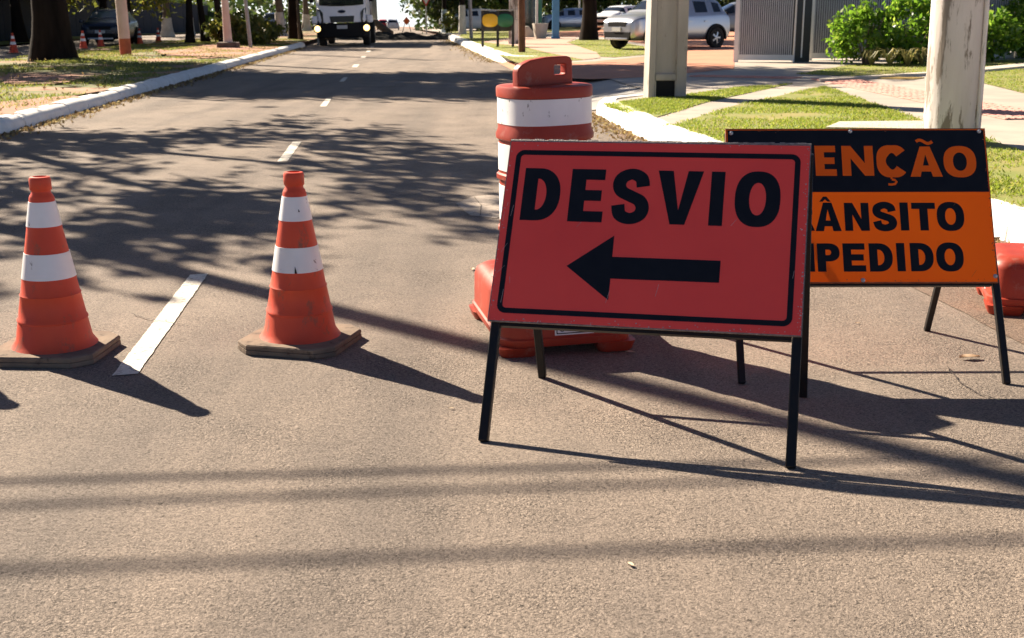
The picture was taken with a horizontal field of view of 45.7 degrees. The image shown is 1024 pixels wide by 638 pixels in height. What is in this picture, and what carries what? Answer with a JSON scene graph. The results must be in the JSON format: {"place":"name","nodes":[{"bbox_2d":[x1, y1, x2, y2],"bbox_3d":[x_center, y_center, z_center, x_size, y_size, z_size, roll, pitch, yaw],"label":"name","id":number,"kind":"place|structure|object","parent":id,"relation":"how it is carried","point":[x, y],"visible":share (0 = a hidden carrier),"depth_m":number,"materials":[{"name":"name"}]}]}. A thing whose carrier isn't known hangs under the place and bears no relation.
{"place":"outdoors","nodes":[
{"label":"outdoors","id":0,"kind":"place"},
{"bbox_2d":[0,38,308,113],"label":"grass","id":1,"kind":"structure","parent":0,"point":[106,61],"depth_m":28.83,"materials":[{"name":"plant"}]},
{"bbox_2d":[0,28,376,59],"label":"road","id":2,"kind":"structure","parent":0,"point":[24,49],"depth_m":53.14,"materials":[{"name":"asphalt"}]},
{"bbox_2d":[6,33,21,53],"bbox_3d":[-16.798,-9.278,40.941,0.403,0.678,0.403,0,14,0],"label":"traffic cone","id":3,"kind":"object","parent":2,"relation":"on","point":[13,48],"visible":1,"depth_m":40.87,"materials":[{"name":"plastic"}]},
{"bbox_2d":[77,31,89,48],"bbox_3d":[-16.218,-10.547,45.979,0.403,0.678,0.403,-12,19,-40],"label":"traffic cone","id":4,"kind":"object","parent":2,"relation":"on","point":[83,44],"visible":0.99,"depth_m":45.91,"materials":[{"name":"plastic"}]},
{"bbox_2d":[96,30,105,46],"bbox_3d":[-16.429,-11.192,48.538,0.403,0.678,0.403,-4,15,-16],"label":"traffic cone","id":5,"kind":"object","parent":2,"relation":"on","point":[100,41],"visible":1,"depth_m":48.47,"materials":[{"name":"plastic"}]},
{"bbox_2d":[79,7,138,45],"bbox_3d":[-17.348,-12.621,52.512,2.105,1.609,4.112,-1,14,-6],"label":"navy car","id":6,"kind":"object","parent":2,"relation":"on","point":[103,20],"visible":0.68,"depth_m":50.90,"materials":[{"name":"blue"}]},
{"bbox_2d":[66,0,192,40],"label":"street tree","id":7,"kind":"object","parent":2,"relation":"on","point":[102,4],"visible":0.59,"depth_m":61.34,"materials":[{"name":"green plant"}]},
{"bbox_2d":[127,0,133,43],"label":"metal pole","id":8,"kind":"object","parent":2,"relation":"on","point":[129,10],"depth_m":54.10,"materials":[{"name":"grey metal"}]},
{"bbox_2d":[137,29,143,43],"bbox_3d":[-16.057,-12.171,52.427,0.403,0.678,0.403,-3,15,-14],"label":"traffic cone","id":9,"kind":"object","parent":2,"relation":"on","point":[139,39],"visible":0.93,"depth_m":52.36,"materials":[{"name":"plastic"}]},
{"bbox_2d":[264,13,286,29],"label":"dark car","id":10,"kind":"object","parent":2,"relation":"on","point":[267,15],"visible":0.14,"depth_m":93.34,"materials":[{"name":"blue"}]},
{"bbox_2d":[0,27,595,110],"bbox_3d":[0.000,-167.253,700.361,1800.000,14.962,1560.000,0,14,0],"label":"ground","id":11,"kind":"structure","parent":0,"point":[315,40],"depth_m":88.87,"materials":[{"name":"soil"}]},
{"bbox_2d":[0,30,316,100],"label":"median","id":12,"kind":"object","parent":11,"relation":"on","point":[91,88],"visible":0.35,"depth_m":25.58,"materials":[{"name":"soil"}]},
{"bbox_2d":[0,75,94,83],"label":"bare soil","id":13,"kind":"structure","parent":12,"relation":"on","point":[42,79],"depth_m":22.02,"materials":[{"name":"soil"}]},
{"bbox_2d":[27,0,78,61],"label":"street tree","id":14,"kind":"object","parent":12,"relation":"on","point":[51,36],"visible":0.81,"depth_m":32.04,"materials":[{"name":"brown plant"}]},
{"bbox_2d":[0,90,108,114],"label":"bare soil","id":15,"kind":"structure","parent":12,"relation":"on","point":[5,110],"depth_m":16.20,"materials":[{"name":"soil"}]},
{"bbox_2d":[115,0,131,54],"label":"painted pole","id":16,"kind":"object","parent":12,"relation":"on","point":[123,28],"visible":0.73,"depth_m":36.27,"materials":[{"name":"paint"}]},
{"bbox_2d":[160,0,175,36],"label":"street tree","id":17,"kind":"object","parent":12,"relation":"on","point":[167,30],"visible":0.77,"depth_m":68.72,"materials":[{"name":"paint"}]},
{"bbox_2d":[185,0,195,42],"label":"street tree","id":18,"kind":"object","parent":12,"relation":"on","point":[189,36],"visible":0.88,"depth_m":50.87,"materials":[{"name":"brown plant"}]},
{"bbox_2d":[196,0,210,41],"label":"street tree","id":19,"kind":"object","parent":12,"relation":"on","point":[201,15],"visible":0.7,"depth_m":53.00,"materials":[{"name":"brown plant"}]},
{"bbox_2d":[155,44,278,57],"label":"bare soil","id":20,"kind":"structure","parent":12,"relation":"on","point":[216,53],"depth_m":37.94,"materials":[{"name":"soil"}]},
{"bbox_2d":[213,0,223,41],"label":"street tree","id":21,"kind":"object","parent":12,"relation":"on","point":[217,6],"visible":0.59,"depth_m":45.95,"materials":[{"name":"brown plant"}]},
{"bbox_2d":[216,0,239,47],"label":"concrete post","id":22,"kind":"object","parent":12,"relation":"on","point":[227,39],"visible":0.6,"depth_m":42.02,"materials":[{"name":"grey concrete"}]},
{"bbox_2d":[201,6,273,44],"bbox_3d":[-10.431,-11.068,46.182,2.754,1.604,2.125,0,14,0],"label":"shrub","id":23,"kind":"object","parent":12,"relation":"on","point":[260,33],"visible":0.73,"depth_m":46.02,"materials":[{"name":"green plant"}]},
{"bbox_2d":[244,0,252,47],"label":"metal pole","id":24,"kind":"object","parent":12,"relation":"on","point":[248,23],"depth_m":42.09,"materials":[{"name":"metal"}]},
{"bbox_2d":[233,17,288,43],"bbox_3d":[-10.172,-11.297,48.083,2.722,1.292,2.218,0,14,0],"label":"shrub","id":25,"kind":"object","parent":12,"relation":"on","point":[276,32],"visible":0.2,"depth_m":47.96,"materials":[{"name":"green plant"}]},
{"bbox_2d":[275,0,287,35],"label":"street tree","id":26,"kind":"object","parent":12,"relation":"on","point":[279,16],"visible":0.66,"depth_m":64.67,"materials":[{"name":"paint"}]},
{"bbox_2d":[287,0,303,42],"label":"street tree","id":27,"kind":"object","parent":12,"relation":"on","point":[292,24],"visible":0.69,"depth_m":55.58,"materials":[{"name":"brown plant"}]},
{"bbox_2d":[296,0,300,39],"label":"metal pole","id":28,"kind":"object","parent":12,"relation":"on","point":[298,19],"depth_m":54.88,"materials":[{"name":"grey metal"}]},
{"bbox_2d":[302,0,311,30],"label":"street tree","id":29,"kind":"object","parent":12,"relation":"on","point":[306,24],"visible":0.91,"depth_m":103.30,"materials":[{"name":"paint"}]},
{"bbox_2d":[0,27,376,44],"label":"verge","id":30,"kind":"structure","parent":11,"relation":"on","point":[8,42],"depth_m":57.48,"materials":[{"name":"soil"}]},
{"bbox_2d":[9,0,29,44],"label":"street tree","id":31,"kind":"object","parent":30,"relation":"on","point":[18,30],"visible":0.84,"depth_m":53.70,"materials":[{"name":"brown plant"}]},
{"bbox_2d":[0,0,208,40],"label":"hoarding","id":32,"kind":"object","parent":30,"relation":"on","point":[148,22],"visible":0.23,"depth_m":71.36,"materials":[{"name":"metal"}]},
{"bbox_2d":[161,0,724,30],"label":"woods","id":33,"kind":"object","parent":11,"relation":"on","point":[265,5],"visible":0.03,"depth_m":143.04,"materials":[{"name":"green plant"}]},
{"bbox_2d":[205,0,621,26],"label":"sky","id":34,"kind":"structure","parent":0,"point":[386,9],"materials":[{"name":"white"}]},
{"bbox_2d":[0,27,1023,637],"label":"road","id":35,"kind":"structure","parent":0,"point":[200,475],"depth_m":3.94,"materials":[{"name":"asphalt"}]},
{"bbox_2d":[0,175,120,368],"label":"traffic cone","id":36,"kind":"object","parent":35,"relation":"on","point":[54,329],"visible":1,"depth_m":4.74,"materials":[{"name":"plastic"}]},
{"bbox_2d":[0,41,304,134],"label":"kerb","id":37,"kind":"structure","parent":35,"relation":"on","point":[23,118],"depth_m":18.68,"materials":[{"name":"paint"}]},
{"bbox_2d":[113,273,207,374],"bbox_3d":[-1.551,-0.013,5.483,0.096,0.001,1.855,-1,14,-5],"label":"lane marking","id":38,"kind":"object","parent":35,"relation":"on","point":[139,354],"visible":1,"depth_m":5.27,"materials":[{"name":"paint"}]},
{"bbox_2d":[277,141,300,161],"bbox_3d":[-2.197,-1.666,12.044,0.096,0.001,1.811,-1,14,-5],"label":"lane marking","id":39,"kind":"object","parent":35,"relation":"on","point":[289,151],"visible":1,"depth_m":11.98,"materials":[{"name":"paint"}]},
{"bbox_2d":[238,171,361,359],"bbox_3d":[-0.874,-0.243,4.950,0.424,0.714,0.424,3,15,14],"label":"traffic cone","id":40,"kind":"object","parent":35,"relation":"on","point":[300,323],"visible":1,"depth_m":4.88,"materials":[{"name":"plastic"}]},
{"bbox_2d":[309,0,377,45],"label":"truck","id":41,"kind":"object","parent":35,"relation":"on","point":[332,14],"visible":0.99,"depth_m":49.33,"materials":[{"name":"white metal"}]},
{"bbox_2d":[373,19,393,33],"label":"fallen log","id":42,"kind":"object","parent":35,"relation":"on","point":[380,26],"visible":0.54,"depth_m":74.47,"materials":[{"name":"wood"}]},
{"bbox_2d":[385,19,399,29],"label":"white car","id":43,"kind":"object","parent":35,"relation":"on","point":[392,23],"visible":0.88,"depth_m":171.14,"materials":[{"name":"white"}]},
{"bbox_2d":[335,31,450,39],"bbox_3d":[-6.100,-14.836,63.551,7.708,0.381,4.455,-2,14,-8],"label":"asphalt heap","id":44,"kind":"object","parent":35,"relation":"on","point":[384,35],"visible":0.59,"depth_m":62.12,"materials":[{"name":"asphalt"}]},
{"bbox_2d":[456,195,499,217],"bbox_3d":[-0.202,-0.804,8.626,0.405,0.001,1.067,0,14,0],"label":"road patch","id":45,"kind":"object","parent":35,"relation":"on","point":[469,206],"visible":0.67,"depth_m":8.63,"materials":[{"name":"asphalt"}]},
{"bbox_2d":[447,33,521,62],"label":"kerb","id":46,"kind":"structure","parent":35,"relation":"on","point":[483,51],"depth_m":40.67,"materials":[{"name":"paint"}]},
{"bbox_2d":[0,40,1009,242],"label":"leaf litter","id":47,"kind":"object","parent":35,"relation":"on","point":[598,119],"visible":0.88,"depth_m":19.46,"materials":[{"name":"plant"}]},
{"bbox_2d":[500,61,518,69],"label":"driveway ramp","id":48,"kind":"structure","parent":35,"relation":"on","point":[510,65],"depth_m":31.62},
{"bbox_2d":[469,56,634,357],"bbox_3d":[0.140,-0.509,5.098,0.564,1.158,0.802,-4,15,-10],"label":"traffic drum","id":49,"kind":"object","parent":35,"relation":"on","point":[537,98],"visible":0.49,"depth_m":4.87,"materials":[{"name":"orange"}]},
{"bbox_2d":[131,95,993,398],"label":"road cracks","id":50,"kind":"object","parent":35,"relation":"on","point":[493,203],"visible":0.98,"depth_m":5.34,"materials":[{"name":"grey"}]},
{"bbox_2d":[572,78,642,109],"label":"driveway ramp","id":51,"kind":"structure","parent":35,"relation":"on","point":[604,88],"depth_m":19.73,"materials":[{"name":"grey concrete"}]},
{"bbox_2d":[478,139,813,468],"bbox_3d":[0.457,-0.110,4.009,1.044,0.926,0.760,4,15,14],"label":"detour sign","id":52,"kind":"object","parent":35,"relation":"on","point":[707,239],"visible":1,"depth_m":3.96,"materials":[{"name":"red metal"}]},
{"bbox_2d":[592,118,1023,343],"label":"gutter strip","id":53,"kind":"object","parent":35,"relation":"on","point":[969,301],"visible":0.13,"depth_m":5.68,"materials":[{"name":"concrete"}]},
{"bbox_2d":[976,243,1023,315],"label":"traffic drum","id":54,"kind":"object","parent":53,"relation":"on","point":[1010,259],"visible":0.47,"depth_m":5.47,"materials":[{"name":"red"}]},
{"bbox_2d":[596,94,1023,242],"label":"kerb","id":55,"kind":"structure","parent":35,"relation":"on","point":[1008,220],"depth_m":12.28,"materials":[{"name":"paint"}]},
{"bbox_2d":[724,128,1010,383],"bbox_3d":[1.329,-0.288,4.757,1.021,0.903,0.797,0,14,0],"label":"closed road sign","id":56,"kind":"object","parent":35,"relation":"on","point":[901,207],"visible":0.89,"depth_m":4.61,"materials":[{"name":"orange"}]},
{"bbox_2d":[959,354,979,357],"bbox_3d":[1.811,0.148,4.809,0.085,0.010,0.041,-1,14,-6],"label":"fallen leaf","id":57,"kind":"object","parent":35,"relation":"on","point":[967,355],"visible":1,"depth_m":4.82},
{"bbox_2d":[525,0,535,30],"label":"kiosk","id":58,"kind":"object","parent":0,"point":[530,6],"visible":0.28,"depth_m":74.48,"materials":[{"name":"grey"}]},
{"bbox_2d":[525,0,535,22],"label":"window","id":59,"kind":"structure","parent":58,"relation":"in","point":[530,5],"depth_m":74.46,"materials":[{"name":"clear glass"}]},
{"bbox_2d":[514,29,734,78],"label":"red driveway","id":60,"kind":"structure","parent":0,"point":[702,56],"depth_m":27.74,"materials":[{"name":"concrete"}]},
{"bbox_2d":[597,5,634,30],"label":"parked car","id":61,"kind":"object","parent":60,"relation":"on","point":[606,13],"visible":0.28,"depth_m":72.68,"materials":[{"name":"white"}]},
{"bbox_2d":[603,0,729,48],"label":"parked car","id":62,"kind":"object","parent":60,"relation":"on","point":[709,21],"visible":0.71,"depth_m":37.87,"materials":[{"name":"silver metal"}]},
{"bbox_2d":[722,2,740,31],"bbox_3d":[10.307,-13.409,54.371,4.112,1.554,2.105,-1,14,-4],"label":"parked car","id":63,"kind":"object","parent":60,"relation":"on","point":[729,9],"visible":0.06,"depth_m":53.54,"materials":[{"name":"grey"}]},
{"bbox_2d":[414,28,1023,209],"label":"sidewalk","id":64,"kind":"structure","parent":0,"point":[1009,132],"depth_m":18.75,"materials":[{"name":"concrete"}]},
{"bbox_2d":[441,0,446,32],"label":"street tree","id":65,"kind":"object","parent":64,"relation":"on","point":[444,9],"visible":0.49,"depth_m":71.69,"materials":[{"name":"grey plant"}]},
{"bbox_2d":[439,8,492,31],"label":"building","id":66,"kind":"structure","parent":64,"relation":"on","point":[476,16],"depth_m":78.91,"materials":[{"name":"white"}]},
{"bbox_2d":[509,0,517,43],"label":"concrete pole","id":67,"kind":"object","parent":64,"relation":"on","point":[513,4],"visible":0.51,"depth_m":45.26,"materials":[{"name":"paint"}]},
{"bbox_2d":[448,28,580,32],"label":"lawn","id":68,"kind":"structure","parent":64,"relation":"on","point":[548,30],"depth_m":75.05,"materials":[{"name":"plant"}]},
{"bbox_2d":[398,0,495,33],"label":"street tree","id":69,"kind":"object","parent":68,"relation":"on","point":[434,11],"visible":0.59,"depth_m":79.95,"materials":[{"name":"green plant"}]},
{"bbox_2d":[438,8,458,32],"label":"shrub","id":70,"kind":"object","parent":68,"relation":"on","point":[449,20],"visible":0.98,"depth_m":70.56,"materials":[{"name":"green plant"}]},
{"bbox_2d":[453,0,559,29],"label":"street tree","id":71,"kind":"object","parent":68,"relation":"on","point":[501,4],"visible":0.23,"depth_m":82.19,"materials":[{"name":"green plant"}]},
{"bbox_2d":[542,0,633,11],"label":"street tree","id":72,"kind":"object","parent":68,"relation":"on","point":[574,4],"visible":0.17,"depth_m":95.16,"materials":[{"name":"green plant"}]},
{"bbox_2d":[460,33,581,62],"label":"lawn","id":73,"kind":"structure","parent":64,"relation":"on","point":[521,59],"depth_m":37.71,"materials":[{"name":"grass"}]},
{"bbox_2d":[458,0,466,34],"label":"street tree","id":74,"kind":"object","parent":73,"relation":"on","point":[462,23],"visible":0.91,"depth_m":65.95,"materials":[{"name":"grey plant"}]},
{"bbox_2d":[468,0,472,37],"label":"metal pole","id":75,"kind":"object","parent":73,"relation":"on","point":[470,19],"depth_m":56.14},
{"bbox_2d":[481,10,514,46],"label":"recycling bins","id":76,"kind":"object","parent":73,"relation":"on","point":[497,21],"visible":0.99,"depth_m":41.58,"materials":[{"name":"green"}]},
{"bbox_2d":[518,0,524,51],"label":"wooden pole","id":77,"kind":"object","parent":73,"relation":"on","point":[521,25],"depth_m":36.01,"materials":[{"name":"brown wood"}]},
{"bbox_2d":[525,26,533,36],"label":"wall","id":78,"kind":"structure","parent":64,"relation":"on","point":[529,32],"depth_m":56.82,"materials":[{"name":"concrete"}]},
{"bbox_2d":[535,0,537,22],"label":"white post","id":79,"kind":"object","parent":64,"relation":"on","point":[536,14],"visible":0.49,"depth_m":57.12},
{"bbox_2d":[538,0,541,22],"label":"green post","id":80,"kind":"object","parent":64,"relation":"on","point":[539,11],"visible":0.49,"depth_m":58.43,"materials":[{"name":"metal"}]},
{"bbox_2d":[484,37,599,59],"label":"pink path","id":81,"kind":"structure","parent":64,"relation":"on","point":[562,46],"depth_m":40.93,"materials":[{"name":"concrete"}]},
{"bbox_2d":[532,23,547,38],"bbox_3d":[1.251,-12.775,53.937,0.620,0.665,0.620,-3,14,-11],"label":"planter","id":82,"kind":"object","parent":81,"relation":"on","point":[540,30],"visible":1,"depth_m":53.69,"materials":[{"name":"concrete"}]},
{"bbox_2d":[551,0,559,38],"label":"blue post","id":83,"kind":"object","parent":64,"relation":"on","point":[555,19],"visible":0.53,"depth_m":52.72,"materials":[{"name":"metal"}]},
{"bbox_2d":[542,0,572,15],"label":"street tree","id":84,"kind":"object","parent":64,"relation":"on","point":[560,8],"visible":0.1,"depth_m":93.95,"materials":[{"name":"green plant"}]},
{"bbox_2d":[542,8,597,28],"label":"parked car","id":85,"kind":"object","parent":64,"relation":"on","point":[570,17],"visible":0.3,"depth_m":80.75,"materials":[{"name":"blue"}]},
{"bbox_2d":[569,39,644,56],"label":"lawn","id":86,"kind":"structure","parent":64,"relation":"on","point":[609,54],"depth_m":37.96,"materials":[{"name":"plant"}]},
{"bbox_2d":[579,0,598,39],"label":"street tree","id":87,"kind":"object","parent":86,"relation":"on","point":[589,29],"visible":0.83,"depth_m":49.62,"materials":[{"name":"brown plant"}]},
{"bbox_2d":[571,0,642,11],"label":"street tree","id":88,"kind":"object","parent":64,"relation":"on","point":[604,4],"visible":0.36,"depth_m":92.69,"materials":[{"name":"green plant"}]},
{"bbox_2d":[604,84,786,116],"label":"lawn","id":89,"kind":"structure","parent":64,"relation":"on","point":[664,113],"depth_m":16.00,"materials":[{"name":"plant"}]},
{"bbox_2d":[643,0,688,97],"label":"concrete pole","id":90,"kind":"object","parent":89,"relation":"on","point":[666,47],"visible":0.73,"depth_m":16.72,"materials":[{"name":"white concrete"}]},
{"bbox_2d":[716,0,735,6],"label":"street tree","id":91,"kind":"object","parent":64,"relation":"on","point":[721,3],"visible":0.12,"depth_m":87.26,"materials":[{"name":"green plant"}]},
{"bbox_2d":[460,33,1023,206],"bbox_3d":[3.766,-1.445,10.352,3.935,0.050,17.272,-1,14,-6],"label":"lawn","id":92,"kind":"structure","parent":64,"relation":"on","point":[1016,170],"depth_m":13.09,"materials":[{"name":"plant"}]},
{"bbox_2d":[923,0,989,127],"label":"utility pole","id":93,"kind":"object","parent":92,"relation":"on","point":[956,60],"visible":0.77,"depth_m":10.53,"materials":[{"name":"paint"}]},
{"bbox_2d":[733,0,797,61],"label":"slatted gate","id":94,"kind":"structure","parent":64,"relation":"on","point":[765,28],"depth_m":27.61,"materials":[{"name":"grey"}]},
{"bbox_2d":[791,0,812,61],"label":"gate post","id":95,"kind":"object","parent":64,"relation":"on","point":[803,29],"visible":0.72,"depth_m":27.36,"materials":[{"name":"grey"}]},
{"bbox_2d":[689,74,1023,118],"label":"tactile paving","id":96,"kind":"structure","parent":64,"relation":"on","point":[998,111],"depth_m":17.55,"materials":[{"name":"concrete"}]},
{"bbox_2d":[826,121,922,128],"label":"sidewalk slab","id":97,"kind":"structure","parent":64,"relation":"on","point":[869,124],"depth_m":12.36,"materials":[{"name":"concrete"}]},
{"bbox_2d":[798,59,1023,75],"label":"lawn","id":98,"kind":"structure","parent":64,"relation":"on","point":[853,67],"depth_m":23.84,"materials":[{"name":"plant"}]},
{"bbox_2d":[847,47,894,65],"bbox_3d":[7.464,-5.452,25.249,1.113,0.390,1.051,0,14,0],"label":"strap leaf plant","id":99,"kind":"object","parent":98,"relation":"on","point":[872,59],"visible":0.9,"depth_m":25.22,"materials":[{"name":"plant"}]},
{"bbox_2d":[821,0,921,64],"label":"shrub","id":100,"kind":"object","parent":98,"relation":"on","point":[858,25],"visible":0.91,"depth_m":25.61,"materials":[{"name":"green plant"}]},
{"bbox_2d":[870,47,911,65],"bbox_3d":[7.742,-5.369,24.915,1.003,0.385,1.039,8,16,28],"label":"strap leaf plant","id":101,"kind":"object","parent":98,"relation":"on","point":[889,60],"visible":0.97,"depth_m":24.84,"materials":[{"name":"plant"}]},
{"bbox_2d":[866,0,930,63],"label":"shrub","id":102,"kind":"object","parent":98,"relation":"on","point":[921,9],"visible":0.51,"depth_m":25.61,"materials":[{"name":"green plant"}]},
{"bbox_2d":[888,48,926,65],"bbox_3d":[8.149,-5.337,24.809,0.915,0.367,0.975,6,15,23],"label":"strap leaf plant","id":103,"kind":"object","parent":98,"relation":"on","point":[908,60],"visible":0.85,"depth_m":24.74,"materials":[{"name":"plant"}]},
{"bbox_2d":[907,47,927,65],"bbox_3d":[8.498,-5.397,24.997,1.026,0.383,1.056,0,14,0],"label":"strap leaf plant","id":104,"kind":"object","parent":98,"relation":"on","point":[922,59],"visible":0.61,"depth_m":24.96,"materials":[{"name":"plant"}]},
{"bbox_2d":[986,5,1023,61],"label":"shrub","id":105,"kind":"object","parent":98,"relation":"on","point":[1002,29],"visible":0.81,"depth_m":25.99,"materials":[{"name":"green plant"}]},
{"bbox_2d":[809,0,1016,60],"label":"slatted fence","id":106,"kind":"object","parent":64,"relation":"on","point":[823,11],"visible":0.19,"depth_m":28.08,"materials":[{"name":"grey"}]},
{"bbox_2d":[819,63,1023,82],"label":"path edge","id":107,"kind":"object","parent":64,"relation":"on","point":[990,68],"visible":0.41,"depth_m":21.16,"materials":[{"name":"concrete"}]},
{"bbox_2d":[984,69,1023,92],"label":"lawn","id":108,"kind":"structure","parent":64,"relation":"on","point":[1010,75],"depth_m":20.03,"materials":[{"name":"plant"}]},
{"bbox_2d":[1002,0,1023,58],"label":"shrub","id":109,"kind":"object","parent":64,"relation":"on","point":[1018,9],"visible":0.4,"depth_m":27.62,"materials":[{"name":"green plant"}]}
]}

